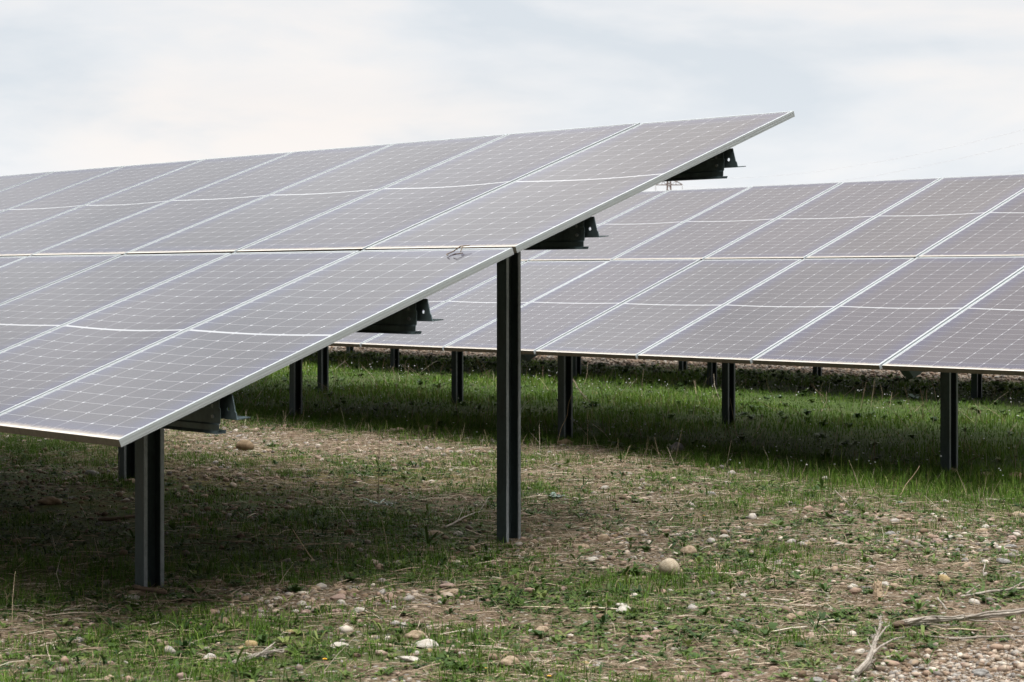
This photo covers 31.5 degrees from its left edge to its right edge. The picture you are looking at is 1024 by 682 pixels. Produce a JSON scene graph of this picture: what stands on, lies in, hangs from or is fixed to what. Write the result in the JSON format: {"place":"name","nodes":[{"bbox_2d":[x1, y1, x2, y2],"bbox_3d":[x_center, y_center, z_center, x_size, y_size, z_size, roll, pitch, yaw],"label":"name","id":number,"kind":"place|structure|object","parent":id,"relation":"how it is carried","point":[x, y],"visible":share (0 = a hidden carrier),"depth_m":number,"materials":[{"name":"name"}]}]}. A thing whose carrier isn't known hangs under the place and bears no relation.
{"place":"outdoors","nodes":[
{"label":"outdoors","id":0,"kind":"place"},
{"bbox_2d":[0,346,1023,681],"bbox_3d":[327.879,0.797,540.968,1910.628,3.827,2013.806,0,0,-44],"label":"ground","id":1,"kind":"structure","parent":0,"point":[628,656],"depth_m":9.27,"materials":[{"name":"soil"}]},
{"bbox_2d":[38,496,61,504],"bbox_3d":[-2.774,0.962,10.883,0.127,0.059,0.110,0,0,-40],"label":"cobble","id":2,"kind":"object","parent":1,"relation":"on","point":[49,500],"visible":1,"depth_m":10.86,"materials":[{"name":"brown stone"}]},
{"bbox_2d":[85,470,98,475],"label":"cobble","id":3,"kind":"object","parent":1,"relation":"on","point":[88,471],"visible":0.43,"depth_m":12.29,"materials":[{"name":"grey stone"}]},
{"bbox_2d":[98,515,134,520],"bbox_3d":[-2.190,0.985,10.084,0.214,0.033,0.055,0,0,-18],"label":"dead stick","id":4,"kind":"object","parent":1,"relation":"on","point":[114,518],"visible":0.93,"depth_m":10.06,"materials":[{"name":"brown wood"}]},
{"bbox_2d":[128,590,143,593],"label":"cobble","id":5,"kind":"object","parent":1,"relation":"on","point":[131,591],"visible":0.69,"depth_m":7.84,"materials":[{"name":"beige stone"}]},
{"bbox_2d":[133,584,166,594],"bbox_3d":[-1.564,1.071,7.809,0.209,0.029,0.035,0,0,37],"label":"dead stick","id":6,"kind":"object","parent":1,"relation":"on","point":[150,589],"visible":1,"depth_m":7.78,"materials":[{"name":"brown wood"}]},
{"bbox_2d":[176,672,186,679],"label":"cobble","id":7,"kind":"object","parent":1,"relation":"on","point":[180,675],"visible":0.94,"depth_m":6.18,"materials":[{"name":"stone"}]},
{"bbox_2d":[155,575,231,602],"bbox_3d":[-1.331,1.032,7.586,0.333,0.126,0.067,0,0,18],"label":"dead stick","id":8,"kind":"object","parent":1,"relation":"on","point":[204,599],"visible":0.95,"depth_m":7.59,"materials":[{"name":"brown wood"}]},
{"bbox_2d":[203,653,215,660],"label":"cobble","id":9,"kind":"object","parent":1,"relation":"on","point":[210,655],"visible":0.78,"depth_m":6.46,"materials":[{"name":"stone"}]},
{"bbox_2d":[229,578,250,587],"bbox_3d":[-1.198,1.065,7.987,0.106,0.034,0.183,0,0,-15],"label":"weed plant","id":10,"kind":"object","parent":1,"relation":"on","point":[238,582],"visible":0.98,"depth_m":7.96,"materials":[{"name":"green plant"}]},
{"bbox_2d":[235,440,253,450],"bbox_3d":[-2.066,0.811,14.046,0.146,0.095,0.125,6,0,-16],"label":"cobble","id":11,"kind":"object","parent":1,"relation":"on","point":[243,445],"visible":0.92,"depth_m":14.00,"materials":[{"name":"brown stone"}]},
{"bbox_2d":[245,640,257,647],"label":"cobble","id":12,"kind":"object","parent":1,"relation":"on","point":[253,643],"visible":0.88,"depth_m":6.63,"materials":[{"name":"stone"}]},
{"bbox_2d":[230,642,284,663],"bbox_3d":[-0.892,1.107,6.446,0.243,0.064,0.062,0,0,-44],"label":"driftwood","id":13,"kind":"object","parent":1,"relation":"on","point":[263,652],"visible":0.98,"depth_m":6.43,"materials":[{"name":"grey wood"}]},
{"bbox_2d":[282,584,305,592],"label":"weed plant","id":14,"kind":"object","parent":1,"relation":"on","point":[294,588],"visible":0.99,"depth_m":7.79,"materials":[{"name":"green plant"}]},
{"bbox_2d":[293,530,312,558],"bbox_3d":[-0.997,0.972,8.657,0.008,0.154,0.134,0,0,38],"label":"dead stick","id":15,"kind":"object","parent":1,"relation":"on","point":[303,546],"visible":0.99,"depth_m":8.66,"materials":[{"name":"brown wood"}]},
{"bbox_2d":[301,609,310,613],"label":"cobble","id":16,"kind":"object","parent":1,"relation":"on","point":[307,611],"visible":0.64,"depth_m":7.30,"materials":[{"name":"stone"}]},
{"bbox_2d":[318,346,328,392],"bbox_3d":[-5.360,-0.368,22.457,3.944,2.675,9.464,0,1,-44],"label":"support post","id":17,"kind":"object","parent":1,"relation":"on","point":[323,366],"depth_m":20.53,"materials":[{"name":"grey metal"}]},
{"bbox_2d":[330,594,345,600],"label":"cobble","id":18,"kind":"object","parent":1,"relation":"on","point":[336,597],"visible":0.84,"depth_m":7.59,"materials":[{"name":"stone"}]},
{"bbox_2d":[327,642,348,648],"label":"cobble","id":19,"kind":"object","parent":1,"relation":"on","point":[338,643],"visible":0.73,"depth_m":6.66,"materials":[{"name":"stone"}]},
{"bbox_2d":[344,529,353,534],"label":"cobble","id":20,"kind":"object","parent":1,"relation":"on","point":[347,531],"visible":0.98,"depth_m":9.52,"materials":[{"name":"brown stone"}]},
{"bbox_2d":[344,542,353,549],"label":"cobble","id":21,"kind":"object","parent":1,"relation":"on","point":[350,543],"visible":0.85,"depth_m":9.02,"materials":[{"name":"beige stone"}]},
{"bbox_2d":[340,571,360,581],"bbox_3d":[-0.712,1.050,8.078,0.114,0.050,0.089,0,0,20],"label":"weed plant","id":22,"kind":"object","parent":1,"relation":"on","point":[351,578],"visible":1,"depth_m":8.07,"materials":[{"name":"green plant"}]},
{"bbox_2d":[347,588,358,594],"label":"cobble","id":23,"kind":"object","parent":1,"relation":"on","point":[355,590],"visible":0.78,"depth_m":7.73,"materials":[{"name":"beige stone"}]},
{"bbox_2d":[353,607,366,612],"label":"cobble","id":24,"kind":"object","parent":1,"relation":"on","point":[357,610],"visible":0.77,"depth_m":7.30,"materials":[{"name":"stone"}]},
{"bbox_2d":[360,497,397,504],"bbox_3d":[-0.788,0.963,10.803,0.244,0.063,0.263,0,0,-44],"label":"weed plant","id":25,"kind":"object","parent":1,"relation":"on","point":[377,503],"visible":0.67,"depth_m":10.78,"materials":[{"name":"green plant"}]},
{"bbox_2d":[378,421,381,495],"bbox_3d":[-0.789,0.726,10.816,0.024,0.499,0.005,0,0,-4],"label":"dead stalk","id":26,"kind":"object","parent":25,"relation":"on","point":[378,464],"visible":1,"depth_m":10.81,"materials":[{"name":"brown plant"}]},
{"bbox_2d":[0,111,794,586],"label":"solar array","id":27,"kind":"object","parent":1,"relation":"on","point":[142,307],"visible":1,"depth_m":9.03,"materials":[{"name":"grey"}]},
{"bbox_2d":[446,245,469,254],"bbox_3d":[-0.240,-0.402,8.063,0.087,0.048,0.096,0,0,-44],"label":"dry twig","id":28,"kind":"object","parent":27,"relation":"on","point":[462,246],"visible":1,"depth_m":8.08,"materials":[{"name":"grey wood"}]},
{"bbox_2d":[401,576,415,583],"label":"weed plant","id":29,"kind":"object","parent":1,"relation":"on","point":[411,578],"visible":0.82,"depth_m":8.08,"materials":[{"name":"green plant"}]},
{"bbox_2d":[400,656,417,661],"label":"cobble","id":30,"kind":"object","parent":1,"relation":"on","point":[407,659],"visible":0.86,"depth_m":6.42,"materials":[{"name":"stone"}]},
{"bbox_2d":[404,630,425,638],"bbox_3d":[-0.367,1.115,6.872,0.077,0.043,0.054,0,0,-30],"label":"cobble","id":31,"kind":"object","parent":1,"relation":"on","point":[415,634],"visible":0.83,"depth_m":6.86,"materials":[{"name":"beige stone"}]},
{"bbox_2d":[415,639,438,648],"bbox_3d":[-0.313,1.117,6.676,0.080,0.041,0.070,0,0,-37],"label":"cobble","id":32,"kind":"object","parent":1,"relation":"on","point":[423,643],"visible":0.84,"depth_m":6.66,"materials":[{"name":"stone"}]},
{"bbox_2d":[428,530,443,536],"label":"cobble","id":33,"kind":"object","parent":1,"relation":"on","point":[432,532],"visible":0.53,"depth_m":9.49,"materials":[{"name":"beige stone"}]},
{"bbox_2d":[439,583,453,588],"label":"cobble","id":34,"kind":"object","parent":1,"relation":"on","point":[447,585],"visible":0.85,"depth_m":7.87,"materials":[{"name":"stone"}]},
{"bbox_2d":[439,588,458,594],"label":"cobble","id":35,"kind":"object","parent":1,"relation":"on","point":[451,590],"visible":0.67,"depth_m":7.72,"materials":[{"name":"beige stone"}]},
{"bbox_2d":[439,653,466,661],"bbox_3d":[-0.209,1.123,6.439,0.090,0.038,0.132,0,0,-44],"label":"weed plant","id":36,"kind":"object","parent":1,"relation":"on","point":[450,658],"visible":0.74,"depth_m":6.44,"materials":[{"name":"green plant"}]},
{"bbox_2d":[444,495,495,527],"bbox_3d":[-0.194,0.962,10.287,0.125,0.083,1.173,0,0,15],"label":"dead stick","id":37,"kind":"object","parent":1,"relation":"on","point":[456,521],"visible":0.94,"depth_m":9.95,"materials":[{"name":"brown wood"}]},
{"bbox_2d":[499,655,519,666],"bbox_3d":[-0.009,1.126,6.355,0.064,0.048,0.057,0,0,-26],"label":"cobble","id":38,"kind":"object","parent":1,"relation":"on","point":[507,659],"visible":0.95,"depth_m":6.34,"materials":[{"name":"beige stone"}]},
{"bbox_2d":[0,350,1023,681],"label":"grass","id":39,"kind":"structure","parent":1,"relation":"on","point":[878,468],"depth_m":11.86,"materials":[{"name":"green plant"}]},
{"bbox_2d":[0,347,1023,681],"bbox_3d":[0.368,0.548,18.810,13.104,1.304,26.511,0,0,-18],"label":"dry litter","id":40,"kind":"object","parent":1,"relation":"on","point":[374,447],"visible":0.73,"depth_m":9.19,"materials":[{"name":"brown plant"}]},
{"bbox_2d":[0,350,1023,681],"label":"weeds","id":41,"kind":"object","parent":1,"relation":"on","point":[570,602],"visible":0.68,"depth_m":8.18,"materials":[{"name":"green plant"}]},
{"bbox_2d":[346,347,686,376],"bbox_3d":[-0.881,-0.555,26.804,3.944,2.661,9.463,0,1,-44],"label":"solar array","id":42,"kind":"object","parent":1,"relation":"on","point":[394,357],"depth_m":24.92,"materials":[{"name":"grey"}]},
{"bbox_2d":[535,626,548,632],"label":"cobble","id":43,"kind":"object","parent":1,"relation":"on","point":[544,628],"visible":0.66,"depth_m":6.96,"materials":[{"name":"beige stone"}]},
{"bbox_2d":[547,492,562,499],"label":"cobbles","id":44,"kind":"object","parent":1,"relation":"on","point":[558,497],"visible":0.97,"depth_m":10.92,"materials":[{"name":"grey stone"}]},
{"bbox_2d":[557,439,572,444],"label":"cobble","id":45,"kind":"object","parent":1,"relation":"on","point":[562,441],"visible":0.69,"depth_m":14.21,"materials":[{"name":"brown stone"}]},
{"bbox_2d":[572,544,589,548],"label":"cobble","id":46,"kind":"object","parent":1,"relation":"on","point":[582,545],"visible":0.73,"depth_m":9.10,"materials":[{"name":"beige stone"}]},
{"bbox_2d":[585,557,598,561],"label":"cobble","id":47,"kind":"object","parent":1,"relation":"on","point":[591,558],"visible":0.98,"depth_m":8.62,"materials":[{"name":"stone"}]},
{"bbox_2d":[596,534,610,541],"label":"cobble","id":48,"kind":"object","parent":1,"relation":"on","point":[601,537],"visible":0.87,"depth_m":9.33,"materials":[{"name":"beige stone"}]},
{"bbox_2d":[616,605,630,612],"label":"cobble","id":49,"kind":"object","parent":1,"relation":"on","point":[621,608],"visible":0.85,"depth_m":7.34,"materials":[{"name":"stone"}]},
{"bbox_2d":[237,361,1023,475],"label":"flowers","id":50,"kind":"object","parent":1,"relation":"on","point":[698,417],"visible":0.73,"depth_m":17.14,"materials":[{"name":"white plant"}]},
{"bbox_2d":[618,564,644,574],"bbox_3d":[0.545,1.044,8.276,0.122,0.042,0.147,0,0,-44],"label":"weed plant","id":51,"kind":"object","parent":1,"relation":"on","point":[635,568],"visible":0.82,"depth_m":8.27,"materials":[{"name":"green plant"}]},
{"bbox_2d":[638,635,653,640],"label":"cobble","id":52,"kind":"object","parent":1,"relation":"on","point":[643,638],"visible":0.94,"depth_m":6.83,"materials":[{"name":"stone"}]},
{"bbox_2d":[289,174,1023,471],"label":"solar array","id":53,"kind":"object","parent":1,"relation":"on","point":[910,278],"visible":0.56,"depth_m":14.35,"materials":[{"name":"grey"}]},
{"bbox_2d":[658,558,679,575],"bbox_3d":[0.716,1.032,8.261,0.098,0.088,0.083,7,5,8],"label":"cobble","id":54,"kind":"object","parent":1,"relation":"on","point":[666,565],"visible":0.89,"depth_m":8.23,"materials":[{"name":"beige stone"}]},
{"bbox_2d":[655,181,682,190],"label":"pylon","id":55,"kind":"object","parent":1,"relation":"on","point":[669,185],"visible":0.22,"depth_m":419.74,"materials":[{"name":"grey metal"}]},
{"bbox_2d":[684,143,1021,187],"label":"power line","id":56,"kind":"object","parent":55,"relation":"hanging from","point":[907,169],"visible":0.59,"depth_m":249.07,"materials":[{"name":"grey metal"}]},
{"bbox_2d":[669,442,683,451],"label":"cobble","id":57,"kind":"object","parent":1,"relation":"on","point":[677,446],"visible":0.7,"depth_m":13.68,"materials":[{"name":"grey stone"}]},
{"bbox_2d":[680,545,696,554],"bbox_3d":[0.865,1.029,8.901,0.075,0.056,0.064,0,0,-25],"label":"cobble","id":58,"kind":"object","parent":1,"relation":"on","point":[688,549],"visible":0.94,"depth_m":8.88,"materials":[{"name":"beige stone"}]},
{"bbox_2d":[685,632,705,637],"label":"weed plant","id":59,"kind":"object","parent":1,"relation":"on","point":[690,635],"visible":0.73,"depth_m":6.86,"materials":[{"name":"green plant"}]},
{"bbox_2d":[719,672,733,678],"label":"cobble","id":60,"kind":"object","parent":1,"relation":"on","point":[726,673],"visible":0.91,"depth_m":6.20,"materials":[{"name":"stone"}]},
{"bbox_2d":[683,479,784,504],"bbox_3d":[1.377,0.925,11.103,0.159,0.059,1.384,0,0,-16],"label":"dead stick","id":61,"kind":"object","parent":1,"relation":"on","point":[729,488],"visible":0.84,"depth_m":11.24,"materials":[{"name":"brown wood"}]},
{"bbox_2d":[763,520,789,527],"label":"weed plant","id":62,"kind":"object","parent":1,"relation":"on","point":[778,522],"visible":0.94,"depth_m":9.79,"materials":[{"name":"green plant"}]},
{"bbox_2d":[786,613,795,619],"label":"cobble","id":63,"kind":"object","parent":1,"relation":"on","point":[790,616],"visible":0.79,"depth_m":7.23,"materials":[{"name":"beige stone"}]},
{"bbox_2d":[809,677,823,681],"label":"cobble","id":64,"kind":"object","parent":1,"relation":"on","point":[818,679],"visible":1,"depth_m":6.11,"materials":[{"name":"grey stone"}]},
{"bbox_2d":[707,362,981,397],"bbox_3d":[5.715,-0.319,19.973,3.944,2.661,9.464,0,1,-44],"label":"solar array","id":65,"kind":"object","parent":1,"relation":"on","point":[976,385],"visible":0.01,"depth_m":21.74,"materials":[{"name":"grey"}]},
{"bbox_2d":[832,607,858,615],"bbox_3d":[1.341,1.095,7.333,0.111,0.030,0.114,0,0,-44],"label":"weed plant","id":66,"kind":"object","parent":1,"relation":"on","point":[849,612],"visible":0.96,"depth_m":7.33,"materials":[{"name":"green plant"}]},
{"bbox_2d":[835,490,861,506],"bbox_3d":[1.989,0.923,10.637,0.186,0.081,0.208,0,0,8],"label":"dead stick","id":67,"kind":"object","parent":1,"relation":"on","point":[845,500],"visible":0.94,"depth_m":10.64,"materials":[{"name":"brown wood"}]},
{"bbox_2d":[854,536,873,539],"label":"weed plant","id":68,"kind":"object","parent":1,"relation":"on","point":[863,537],"visible":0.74,"depth_m":9.22,"materials":[{"name":"green plant"}]},
{"bbox_2d":[851,614,904,675],"bbox_3d":[1.352,1.095,6.601,0.127,0.111,0.908,0,0,17],"label":"driftwood","id":69,"kind":"object","parent":1,"relation":"on","point":[868,661],"visible":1,"depth_m":6.38,"materials":[{"name":"brown wood"}]},
{"bbox_2d":[872,577,888,598],"bbox_3d":[1.547,1.050,7.652,0.070,0.114,0.053,0,0,-32],"label":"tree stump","id":70,"kind":"object","parent":1,"relation":"on","point":[877,588],"visible":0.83,"depth_m":7.64,"materials":[{"name":"brown wood"}]},
{"bbox_2d":[884,531,895,534],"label":"cobble","id":71,"kind":"object","parent":1,"relation":"on","point":[890,532],"visible":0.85,"depth_m":9.43,"materials":[{"name":"grey stone"}]},
{"bbox_2d":[907,394,918,398],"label":"weed plant","id":72,"kind":"object","parent":1,"relation":"on","point":[913,396],"visible":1,"depth_m":19.16,"materials":[{"name":"green plant"}]},
{"bbox_2d":[937,574,949,583],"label":"cobble","id":73,"kind":"object","parent":1,"relation":"on","point":[944,578],"visible":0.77,"depth_m":7.94,"materials":[{"name":"stone"}]},
{"bbox_2d":[892,608,1023,627],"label":"fallen branch","id":74,"kind":"object","parent":1,"relation":"on","point":[962,617],"visible":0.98,"depth_m":6.99,"materials":[{"name":"brown wood"}]},
{"bbox_2d":[961,624,985,631],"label":"weed plant","id":75,"kind":"object","parent":1,"relation":"on","point":[966,627],"visible":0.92,"depth_m":6.97,"materials":[{"name":"green plant"}]},
{"bbox_2d":[925,635,1023,639],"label":"dead stick","id":76,"kind":"object","parent":1,"relation":"on","point":[957,638],"visible":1,"depth_m":6.76,"materials":[{"name":"brown wood"}]},
{"bbox_2d":[969,598,979,604],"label":"cobble","id":77,"kind":"object","parent":1,"relation":"on","point":[976,601],"visible":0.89,"depth_m":7.46,"materials":[{"name":"stone"}]},
{"bbox_2d":[971,668,988,676],"bbox_3d":[1.606,1.137,6.224,0.061,0.030,0.058,-6,6,-14],"label":"cobble","id":78,"kind":"object","parent":1,"relation":"on","point":[980,672],"visible":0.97,"depth_m":6.21,"materials":[{"name":"grey stone"}]},
{"bbox_2d":[960,582,1023,597],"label":"dead stick","id":79,"kind":"object","parent":1,"relation":"on","point":[967,594],"visible":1,"depth_m":7.62,"materials":[{"name":"brown wood"}]},
{"bbox_2d":[996,558,1011,563],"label":"cobble","id":80,"kind":"object","parent":1,"relation":"on","point":[1003,560],"visible":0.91,"depth_m":8.45,"materials":[{"name":"grey stone"}]},
{"bbox_2d":[1004,544,1017,548],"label":"cobble","id":81,"kind":"object","parent":1,"relation":"on","point":[1012,545],"visible":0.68,"depth_m":8.91,"materials":[{"name":"grey stone"}]},
{"bbox_2d":[1007,535,1016,539],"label":"cobble","id":82,"kind":"object","parent":1,"relation":"on","point":[1012,536],"visible":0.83,"depth_m":9.28,"materials":[{"name":"stone"}]},
{"bbox_2d":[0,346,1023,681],"bbox_3d":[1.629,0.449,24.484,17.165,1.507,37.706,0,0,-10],"label":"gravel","id":83,"kind":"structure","parent":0,"point":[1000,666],"depth_m":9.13,"materials":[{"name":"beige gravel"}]},
{"bbox_2d":[0,0,1023,190],"label":"sky","id":84,"kind":"structure","parent":0,"point":[85,84],"materials":[{"name":"white"}]}
]}

